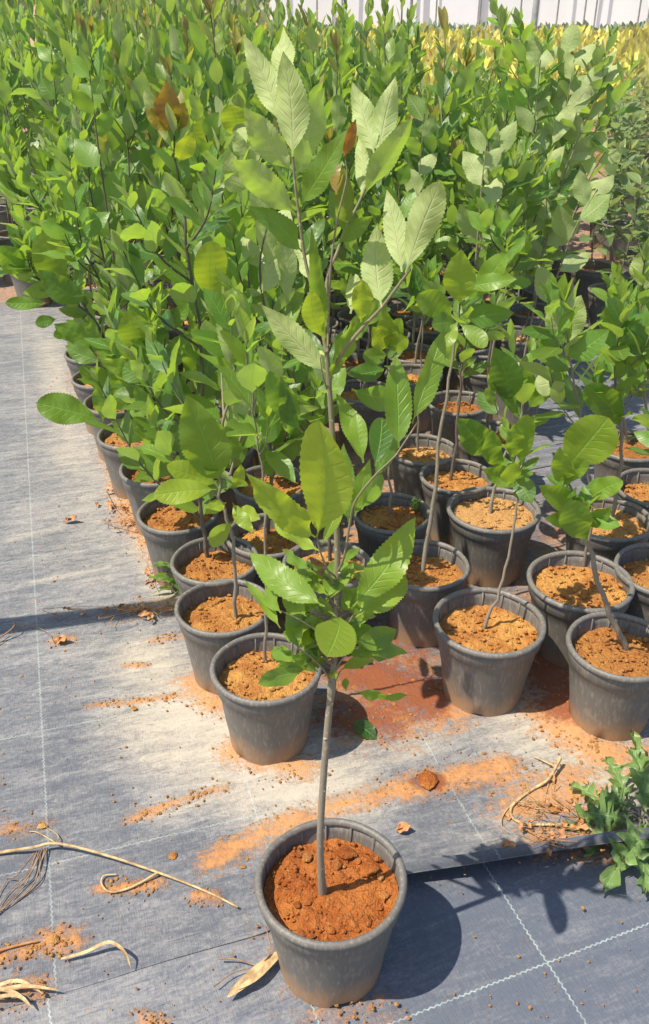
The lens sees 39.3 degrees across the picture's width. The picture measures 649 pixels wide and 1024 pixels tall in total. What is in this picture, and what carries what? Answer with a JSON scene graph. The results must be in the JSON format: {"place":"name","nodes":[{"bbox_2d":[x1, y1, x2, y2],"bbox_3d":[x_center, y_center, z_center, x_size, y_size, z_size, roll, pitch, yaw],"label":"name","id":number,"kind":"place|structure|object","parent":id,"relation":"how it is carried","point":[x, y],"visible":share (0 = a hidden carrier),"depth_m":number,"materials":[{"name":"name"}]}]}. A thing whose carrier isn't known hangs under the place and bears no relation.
{"place":"outdoors","nodes":[
{"label":"outdoors","id":0,"kind":"place"},
{"bbox_2d":[14,2,633,106],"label":"ground","id":1,"kind":"structure","parent":0,"point":[31,41],"depth_m":29.74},
{"bbox_2d":[16,0,271,27],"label":"hedge","id":2,"kind":"object","parent":1,"relation":"on","point":[262,9],"visible":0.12,"depth_m":17.75,"materials":[{"name":"green plant"}]},
{"bbox_2d":[209,19,648,134],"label":"golden shrubs","id":3,"kind":"object","parent":1,"relation":"on","point":[633,46],"visible":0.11,"depth_m":13.18,"materials":[{"name":"yellow plant"}]},
{"bbox_2d":[256,18,648,55],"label":"seedling rows","id":4,"kind":"object","parent":1,"relation":"on","point":[453,27],"visible":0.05,"depth_m":20.72,"materials":[{"name":"plant"}]},
{"bbox_2d":[0,113,648,1009],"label":"ground sheet","id":5,"kind":"object","parent":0,"point":[60,749],"visible":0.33,"depth_m":2.20,"materials":[{"name":"grey fabric"}]},
{"bbox_2d":[0,0,30,219],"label":"potted sapling","id":6,"kind":"object","parent":5,"relation":"on","point":[5,22],"visible":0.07,"depth_m":6.19,"materials":[{"name":"green plant"}]},
{"bbox_2d":[0,38,38,228],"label":"potted sapling","id":7,"kind":"object","parent":5,"relation":"on","point":[14,99],"visible":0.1,"depth_m":5.08,"materials":[{"name":"green plant"}]},
{"bbox_2d":[1,1,45,220],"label":"potted sapling","id":8,"kind":"object","parent":5,"relation":"on","point":[10,53],"visible":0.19,"depth_m":6.08,"materials":[{"name":"green plant"}]},
{"bbox_2d":[0,847,47,911],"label":"dry grass","id":9,"kind":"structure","parent":5,"relation":"on","point":[29,876],"depth_m":1.86,"materials":[{"name":"plant"}]},
{"bbox_2d":[0,50,50,307],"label":"potted sapling","id":10,"kind":"object","parent":5,"relation":"on","point":[8,136],"visible":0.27,"depth_m":4.80,"materials":[{"name":"green plant"}]},
{"bbox_2d":[9,0,43,134],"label":"potted sapling","id":11,"kind":"object","parent":5,"relation":"on","point":[27,32],"visible":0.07,"depth_m":6.37,"materials":[{"name":"green plant"}]},
{"bbox_2d":[0,979,59,1007],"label":"dry grass","id":12,"kind":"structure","parent":5,"relation":"on","point":[14,993],"depth_m":1.66,"materials":[{"name":"plant"}]},
{"bbox_2d":[15,0,66,243],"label":"potted sapling","id":13,"kind":"object","parent":5,"relation":"on","point":[41,39],"visible":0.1,"depth_m":5.03,"materials":[{"name":"green plant"}]},
{"bbox_2d":[21,13,99,266],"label":"potted sapling","id":14,"kind":"object","parent":5,"relation":"on","point":[34,124],"visible":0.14,"depth_m":4.83,"materials":[{"name":"green plant"}]},
{"bbox_2d":[6,119,116,434],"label":"potted sapling","id":15,"kind":"object","parent":5,"relation":"on","point":[35,192],"visible":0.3,"depth_m":3.32,"materials":[{"name":"plant"}]},
{"bbox_2d":[5,32,127,375],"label":"potted sapling","id":16,"kind":"object","parent":5,"relation":"on","point":[47,96],"visible":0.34,"depth_m":3.40,"materials":[{"name":"plant"}]},
{"bbox_2d":[0,224,142,498],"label":"potted sapling","id":17,"kind":"object","parent":5,"relation":"on","point":[20,260],"visible":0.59,"depth_m":2.92,"materials":[{"name":"green plant"}]},
{"bbox_2d":[33,0,112,316],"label":"potted sapling","id":18,"kind":"object","parent":5,"relation":"on","point":[56,30],"visible":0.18,"depth_m":4.12,"materials":[{"name":"green plant"}]},
{"bbox_2d":[54,0,109,303],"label":"potted sapling","id":19,"kind":"object","parent":5,"relation":"on","point":[67,84],"visible":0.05,"depth_m":4.13,"materials":[{"name":"green plant"}]},
{"bbox_2d":[33,55,162,461],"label":"potted sapling","id":20,"kind":"object","parent":5,"relation":"on","point":[86,156],"visible":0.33,"depth_m":3.02,"materials":[{"name":"green plant"}]},
{"bbox_2d":[59,0,138,336],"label":"potted sapling","id":21,"kind":"object","parent":5,"relation":"on","point":[67,49],"visible":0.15,"depth_m":3.68,"materials":[{"name":"green plant"}]},
{"bbox_2d":[91,13,113,206],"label":"potted sapling","id":22,"kind":"object","parent":5,"relation":"on","point":[108,38],"visible":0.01,"depth_m":4.48,"materials":[{"name":"green plant"}]},
{"bbox_2d":[84,0,134,263],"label":"potted sapling","id":23,"kind":"object","parent":5,"relation":"on","point":[100,40],"visible":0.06,"depth_m":4.72,"materials":[{"name":"green plant"}]},
{"bbox_2d":[33,167,191,536],"bbox_3d":[-0.620,-0.460,2.797,0.446,1.191,0.438,0,30,0],"label":"potted sapling","id":24,"kind":"object","parent":5,"relation":"on","point":[60,407],"visible":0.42,"depth_m":2.68,"materials":[{"name":"green plant"}]},
{"bbox_2d":[66,0,171,344],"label":"potted sapling","id":25,"kind":"object","parent":5,"relation":"on","point":[135,120],"visible":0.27,"depth_m":3.47,"materials":[{"name":"green plant"}]},
{"bbox_2d":[0,827,237,907],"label":"dry stalk","id":26,"kind":"object","parent":5,"relation":"on","point":[53,842],"visible":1,"depth_m":1.89,"materials":[{"name":"plant"}]},
{"bbox_2d":[94,0,161,282],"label":"potted sapling","id":27,"kind":"object","parent":5,"relation":"on","point":[106,93],"visible":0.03,"depth_m":4.44,"materials":[{"name":"green plant"}]},
{"bbox_2d":[104,3,179,309],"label":"potted sapling","id":28,"kind":"object","parent":5,"relation":"on","point":[141,176],"visible":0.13,"depth_m":4.00,"materials":[{"name":"green plant"}]},
{"bbox_2d":[128,0,174,295],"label":"potted sapling","id":29,"kind":"object","parent":5,"relation":"on","point":[140,44],"visible":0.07,"depth_m":4.12,"materials":[{"name":"green plant"}]},
{"bbox_2d":[84,266,219,589],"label":"potted sapling","id":30,"kind":"object","parent":5,"relation":"on","point":[168,531],"visible":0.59,"depth_m":2.51,"materials":[{"name":"green plant"}]},
{"bbox_2d":[78,80,262,595],"bbox_3d":[-0.360,-0.325,2.325,0.543,1.432,0.360,19,35,29],"label":"potted sapling","id":31,"kind":"object","parent":5,"relation":"on","point":[195,562],"visible":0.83,"depth_m":2.10,"materials":[{"name":"green plant"}]},
{"bbox_2d":[140,0,209,369],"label":"potted sapling","id":32,"kind":"object","parent":5,"relation":"on","point":[153,59],"visible":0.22,"depth_m":3.79,"materials":[{"name":"green plant"}]},
{"bbox_2d":[146,13,215,381],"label":"potted sapling","id":33,"kind":"object","parent":5,"relation":"on","point":[163,72],"visible":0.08,"depth_m":3.55,"materials":[{"name":"green plant"}]},
{"bbox_2d":[143,58,221,423],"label":"potted sapling","id":34,"kind":"object","parent":5,"relation":"on","point":[160,208],"visible":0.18,"depth_m":2.98,"materials":[{"name":"green plant"}]},
{"bbox_2d":[157,0,211,269],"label":"potted sapling","id":35,"kind":"object","parent":5,"relation":"on","point":[172,44],"visible":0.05,"depth_m":4.40,"materials":[{"name":"green plant"}]},
{"bbox_2d":[175,0,226,163],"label":"potted sapling","id":36,"kind":"object","parent":5,"relation":"on","point":[204,97],"visible":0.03,"depth_m":4.03,"materials":[{"name":"green plant"}]},
{"bbox_2d":[175,0,228,369],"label":"potted sapling","id":37,"kind":"object","parent":5,"relation":"on","point":[197,37],"visible":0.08,"depth_m":3.16,"materials":[{"name":"green plant"}]},
{"bbox_2d":[132,268,288,694],"bbox_3d":[-0.255,-0.043,2.179,0.357,1.092,0.348,0,30,0],"label":"potted sapling","id":38,"kind":"object","parent":5,"relation":"on","point":[210,625],"visible":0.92,"depth_m":2.05,"materials":[{"name":"green plant"}]},
{"bbox_2d":[185,0,264,399],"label":"potted sapling","id":39,"kind":"object","parent":5,"relation":"on","point":[231,74],"visible":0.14,"depth_m":3.12,"materials":[{"name":"green plant"}]},
{"bbox_2d":[180,98,272,513],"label":"potted sapling","id":40,"kind":"object","parent":5,"relation":"on","point":[228,497],"visible":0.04,"depth_m":3.04,"materials":[{"name":"green plant"}]},
{"bbox_2d":[180,130,353,612],"bbox_3d":[-0.131,-0.330,2.451,0.432,1.316,0.323,-20,36,-30],"label":"potted sapling","id":41,"kind":"object","parent":5,"relation":"on","point":[272,273],"visible":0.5,"depth_m":2.20,"materials":[{"name":"green plant"}]},
{"bbox_2d":[193,89,340,513],"bbox_3d":[-0.148,-0.480,2.646,0.410,1.377,0.461,0,30,0],"label":"potted sapling","id":42,"kind":"object","parent":5,"relation":"on","point":[232,118],"visible":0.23,"depth_m":2.44,"materials":[{"name":"green plant"}]},
{"bbox_2d":[224,14,310,351],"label":"potted sapling","id":43,"kind":"object","parent":5,"relation":"on","point":[262,110],"visible":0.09,"depth_m":3.37,"materials":[{"name":"green plant"}]},
{"bbox_2d":[209,305,329,765],"bbox_3d":[-0.128,0.079,1.978,0.262,1.084,0.308,9,31,15],"label":"potted sapling","id":44,"kind":"object","parent":5,"relation":"on","point":[268,725],"visible":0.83,"depth_m":2.05,"materials":[{"name":"grey plastic"}]},
{"bbox_2d":[239,0,307,221],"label":"potted sapling","id":45,"kind":"object","parent":5,"relation":"on","point":[255,36],"visible":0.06,"depth_m":3.82,"materials":[{"name":"green plant"}]},
{"bbox_2d":[254,112,315,469],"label":"potted sapling","id":46,"kind":"object","parent":5,"relation":"on","point":[285,174],"visible":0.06,"depth_m":2.76,"materials":[{"name":"green plant"}]},
{"bbox_2d":[266,0,326,248],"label":"potted sapling","id":47,"kind":"object","parent":5,"relation":"on","point":[295,32],"visible":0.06,"depth_m":4.87,"materials":[{"name":"green plant"}]},
{"bbox_2d":[287,44,333,401],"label":"potted sapling","id":48,"kind":"object","parent":5,"relation":"on","point":[314,87],"visible":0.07,"depth_m":3.37,"materials":[{"name":"green plant"}]},
{"bbox_2d":[254,330,369,621],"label":"potted sapling","id":49,"kind":"object","parent":5,"relation":"on","point":[295,374],"visible":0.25,"depth_m":2.26,"materials":[{"name":"plant"}]},
{"bbox_2d":[298,15,332,263],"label":"potted sapling","id":50,"kind":"object","parent":5,"relation":"on","point":[303,65],"visible":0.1,"depth_m":4.80,"materials":[{"name":"green plant"}]},
{"bbox_2d":[0,280,648,1023],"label":"soil crumbs","id":51,"kind":"object","parent":5,"relation":"on","point":[152,882],"visible":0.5,"depth_m":2.07,"materials":[{"name":"soil"}]},
{"bbox_2d":[296,4,354,296],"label":"potted sapling","id":52,"kind":"object","parent":5,"relation":"on","point":[302,35],"visible":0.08,"depth_m":4.25,"materials":[{"name":"green plant"}]},
{"bbox_2d":[298,29,354,352],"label":"potted sapling","id":53,"kind":"object","parent":5,"relation":"on","point":[336,108],"visible":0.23,"depth_m":3.63,"materials":[{"name":"green plant"}]},
{"bbox_2d":[44,362,612,855],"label":"leaf litter","id":54,"kind":"object","parent":5,"relation":"on","point":[148,612],"visible":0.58,"depth_m":2.04,"materials":[{"name":"plant"}]},
{"bbox_2d":[297,7,361,331],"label":"potted sapling","id":55,"kind":"object","parent":5,"relation":"on","point":[312,41],"visible":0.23,"depth_m":3.75,"materials":[{"name":"green plant"}]},
{"bbox_2d":[324,76,365,329],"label":"potted sapling","id":56,"kind":"object","parent":5,"relation":"on","point":[340,299],"visible":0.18,"depth_m":4.44,"materials":[{"name":"green plant"}]},
{"bbox_2d":[332,0,373,253],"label":"potted sapling","id":57,"kind":"object","parent":5,"relation":"on","point":[359,56],"visible":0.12,"depth_m":4.80,"materials":[{"name":"green plant"}]},
{"bbox_2d":[339,39,380,280],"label":"potted sapling","id":58,"kind":"object","parent":5,"relation":"on","point":[351,155],"visible":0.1,"depth_m":4.38,"materials":[{"name":"green plant"}]},
{"bbox_2d":[328,213,405,450],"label":"potted sapling","id":59,"kind":"object","parent":5,"relation":"on","point":[343,269],"visible":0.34,"depth_m":3.46,"materials":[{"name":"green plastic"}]},
{"bbox_2d":[342,163,398,380],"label":"potted sapling","id":60,"kind":"object","parent":5,"relation":"on","point":[355,358],"visible":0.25,"depth_m":3.61,"materials":[{"name":"plant"}]},
{"bbox_2d":[332,117,408,346],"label":"potted sapling","id":61,"kind":"object","parent":5,"relation":"on","point":[344,317],"visible":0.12,"depth_m":4.28,"materials":[{"name":"green plant"}]},
{"bbox_2d":[342,0,410,382],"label":"potted sapling","id":62,"kind":"object","parent":5,"relation":"on","point":[393,54],"visible":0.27,"depth_m":3.64,"materials":[{"name":"green plant"}]},
{"bbox_2d":[346,310,429,557],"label":"potted sapling","id":63,"kind":"object","parent":5,"relation":"on","point":[382,518],"visible":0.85,"depth_m":2.67,"materials":[{"name":"grey plastic"}]},
{"bbox_2d":[370,34,421,304],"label":"potted sapling","id":64,"kind":"object","parent":5,"relation":"on","point":[403,90],"visible":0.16,"depth_m":4.12,"materials":[{"name":"green plant"}]},
{"bbox_2d":[390,0,427,190],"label":"potted sapling","id":65,"kind":"object","parent":5,"relation":"on","point":[415,82],"visible":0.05,"depth_m":4.53,"materials":[{"name":"green plant"}]},
{"bbox_2d":[391,3,434,285],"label":"potted sapling","id":66,"kind":"object","parent":5,"relation":"on","point":[409,76],"visible":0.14,"depth_m":4.51,"materials":[{"name":"green plant"}]},
{"bbox_2d":[381,163,450,432],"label":"potted sapling","id":67,"kind":"object","parent":5,"relation":"on","point":[429,252],"visible":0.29,"depth_m":3.42,"materials":[{"name":"plant"}]},
{"bbox_2d":[382,94,449,364],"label":"potted sapling","id":68,"kind":"object","parent":5,"relation":"on","point":[417,181],"visible":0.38,"depth_m":3.46,"materials":[{"name":"plant"}]},
{"bbox_2d":[386,255,457,500],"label":"potted sapling","id":69,"kind":"object","parent":5,"relation":"on","point":[414,456],"visible":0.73,"depth_m":3.04,"materials":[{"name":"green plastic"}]},
{"bbox_2d":[387,97,461,342],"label":"potted sapling","id":70,"kind":"object","parent":5,"relation":"on","point":[398,311],"visible":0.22,"depth_m":4.35,"materials":[{"name":"green plant"}]},
{"bbox_2d":[394,58,465,296],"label":"potted sapling","id":71,"kind":"object","parent":5,"relation":"on","point":[414,132],"visible":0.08,"depth_m":4.38,"materials":[{"name":"green plant"}]},
{"bbox_2d":[400,6,484,344],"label":"potted sapling","id":72,"kind":"object","parent":5,"relation":"on","point":[465,79],"visible":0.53,"depth_m":3.76,"materials":[{"name":"green plant"}]},
{"bbox_2d":[387,249,516,647],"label":"potted sapling","id":73,"kind":"object","parent":5,"relation":"on","point":[436,572],"visible":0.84,"depth_m":2.36,"materials":[{"name":"green plant"}]},
{"bbox_2d":[426,24,479,296],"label":"potted sapling","id":74,"kind":"object","parent":5,"relation":"on","point":[448,73],"visible":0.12,"depth_m":4.50,"materials":[{"name":"green plant"}]},
{"bbox_2d":[419,289,515,545],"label":"potted sapling","id":75,"kind":"object","parent":5,"relation":"on","point":[456,476],"visible":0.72,"depth_m":2.89,"materials":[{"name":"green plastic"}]},
{"bbox_2d":[442,110,504,332],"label":"potted sapling","id":76,"kind":"object","parent":5,"relation":"on","point":[500,120],"visible":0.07,"depth_m":4.36,"materials":[{"name":"green plant"}]},
{"bbox_2d":[457,43,520,347],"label":"potted sapling","id":77,"kind":"object","parent":5,"relation":"on","point":[486,107],"visible":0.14,"depth_m":3.92,"materials":[{"name":"green plant"}]},
{"bbox_2d":[432,414,550,716],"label":"potted sapling","id":78,"kind":"object","parent":5,"relation":"on","point":[490,640],"visible":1,"depth_m":2.24,"materials":[{"name":"grey plastic"}]},
{"bbox_2d":[428,113,554,458],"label":"potted sapling","id":79,"kind":"object","parent":5,"relation":"on","point":[511,173],"visible":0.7,"depth_m":3.04,"materials":[{"name":"green plant"}]},
{"bbox_2d":[438,3,552,390],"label":"potted sapling","id":80,"kind":"object","parent":5,"relation":"on","point":[452,248],"visible":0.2,"depth_m":3.75,"materials":[{"name":"green plant"}]},
{"bbox_2d":[470,25,526,270],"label":"potted sapling","id":81,"kind":"object","parent":5,"relation":"on","point":[494,78],"visible":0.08,"depth_m":4.66,"materials":[{"name":"green plant"}]},
{"bbox_2d":[458,196,553,485],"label":"potted sapling","id":82,"kind":"object","parent":5,"relation":"on","point":[501,236],"visible":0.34,"depth_m":2.85,"materials":[{"name":"plant"}]},
{"bbox_2d":[446,319,569,587],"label":"potted sapling","id":83,"kind":"object","parent":5,"relation":"on","point":[481,527],"visible":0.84,"depth_m":2.70,"materials":[{"name":"grey plastic"}]},
{"bbox_2d":[458,0,595,419],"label":"potted sapling","id":84,"kind":"object","parent":5,"relation":"on","point":[533,54],"visible":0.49,"depth_m":3.22,"materials":[{"name":"green plant"}]},
{"bbox_2d":[495,71,575,362],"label":"potted sapling","id":85,"kind":"object","parent":5,"relation":"on","point":[520,344],"visible":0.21,"depth_m":4.02,"materials":[{"name":"green plant"}]},
{"bbox_2d":[501,756,574,832],"bbox_3d":[0.501,0.643,2.032,0.156,0.031,0.259,15,33,24],"label":"pulled root","id":86,"kind":"object","parent":5,"relation":"on","point":[518,799],"visible":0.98,"depth_m":2.02,"materials":[{"name":"plant"}]},
{"bbox_2d":[509,135,591,326],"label":"potted sapling","id":87,"kind":"object","parent":5,"relation":"on","point":[519,315],"visible":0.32,"depth_m":4.37,"materials":[{"name":"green plant"}]},
{"bbox_2d":[522,47,604,304],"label":"potted sapling","id":88,"kind":"object","parent":5,"relation":"on","point":[527,292],"visible":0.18,"depth_m":4.42,"materials":[{"name":"green plant"}]},
{"bbox_2d":[493,24,645,424],"bbox_3d":[0.879,-1.011,3.450,0.448,1.487,0.468,18,35,28],"label":"potted sapling","id":89,"kind":"object","parent":5,"relation":"on","point":[555,212],"visible":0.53,"depth_m":3.23,"materials":[{"name":"green plant"}]},
{"bbox_2d":[541,62,605,288],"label":"potted sapling","id":90,"kind":"object","parent":5,"relation":"on","point":[556,265],"visible":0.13,"depth_m":5.24,"materials":[{"name":"green plant"}]},
{"bbox_2d":[516,272,634,668],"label":"potted sapling","id":91,"kind":"object","parent":5,"relation":"on","point":[564,593],"visible":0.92,"depth_m":2.32,"materials":[{"name":"green plant"}]},
{"bbox_2d":[539,414,648,741],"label":"potted sapling","id":92,"kind":"object","parent":5,"relation":"on","point":[608,653],"visible":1,"depth_m":2.13,"materials":[{"name":"grey plastic"}]},
{"bbox_2d":[565,729,648,896],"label":"thistle weed","id":93,"kind":"object","parent":5,"relation":"on","point":[635,852],"visible":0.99,"depth_m":1.97,"materials":[{"name":"green plant"}]},
{"bbox_2d":[565,278,648,561],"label":"potted sapling","id":94,"kind":"object","parent":5,"relation":"on","point":[624,354],"visible":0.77,"depth_m":2.49,"materials":[{"name":"green plant"}]},
{"bbox_2d":[570,138,644,309],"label":"potted sapling","id":95,"kind":"object","parent":5,"relation":"on","point":[587,274],"visible":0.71,"depth_m":4.97,"materials":[{"name":"green plant"}]},
{"bbox_2d":[589,86,640,248],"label":"potted sapling","id":96,"kind":"object","parent":5,"relation":"on","point":[608,127],"visible":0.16,"depth_m":6.04,"materials":[{"name":"green plant"}]},
{"bbox_2d":[588,135,648,329],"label":"potted sapling","id":97,"kind":"object","parent":5,"relation":"on","point":[597,306],"visible":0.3,"depth_m":4.58,"materials":[{"name":"green plant"}]},
{"bbox_2d":[590,262,648,497],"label":"potted sapling","id":98,"kind":"object","parent":5,"relation":"on","point":[609,466],"visible":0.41,"depth_m":3.04,"materials":[{"name":"plant"}]},
{"bbox_2d":[602,107,642,260],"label":"potted sapling","id":99,"kind":"object","parent":5,"relation":"on","point":[616,244],"visible":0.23,"depth_m":5.87,"materials":[{"name":"green plant"}]},
{"bbox_2d":[614,406,648,620],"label":"potted sapling","id":100,"kind":"object","parent":5,"relation":"on","point":[632,560],"visible":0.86,"depth_m":2.46,"materials":[{"name":"grey plastic"}]},
{"bbox_2d":[615,237,648,542],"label":"potted sapling","id":101,"kind":"object","parent":5,"relation":"on","point":[634,488],"visible":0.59,"depth_m":2.76,"materials":[{"name":"plant"}]},
{"bbox_2d":[0,842,648,1023],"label":"ground sheet","id":102,"kind":"object","parent":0,"point":[506,912],"visible":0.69,"depth_m":1.71,"materials":[{"name":"grey fabric"}]},
{"bbox_2d":[227,952,277,997],"bbox_3d":[-0.128,0.857,1.681,0.028,0.014,0.126,27,39,38],"label":"dry leaf","id":103,"kind":"object","parent":102,"relation":"on","point":[257,971],"visible":0.93,"depth_m":1.68,"materials":[{"name":"plant"}]},
{"bbox_2d":[232,27,446,1007],"bbox_3d":[0.011,0.180,1.326,0.272,1.564,0.296,0,30,0],"label":"potted sapling","id":104,"kind":"object","parent":102,"relation":"on","point":[330,894],"visible":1,"depth_m":1.14,"materials":[{"name":"green plant"}]},
{"bbox_2d":[270,0,648,30],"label":"plastic wall","id":105,"kind":"structure","parent":0,"point":[596,13],"depth_m":23.62,"materials":[{"name":"white plastic"}]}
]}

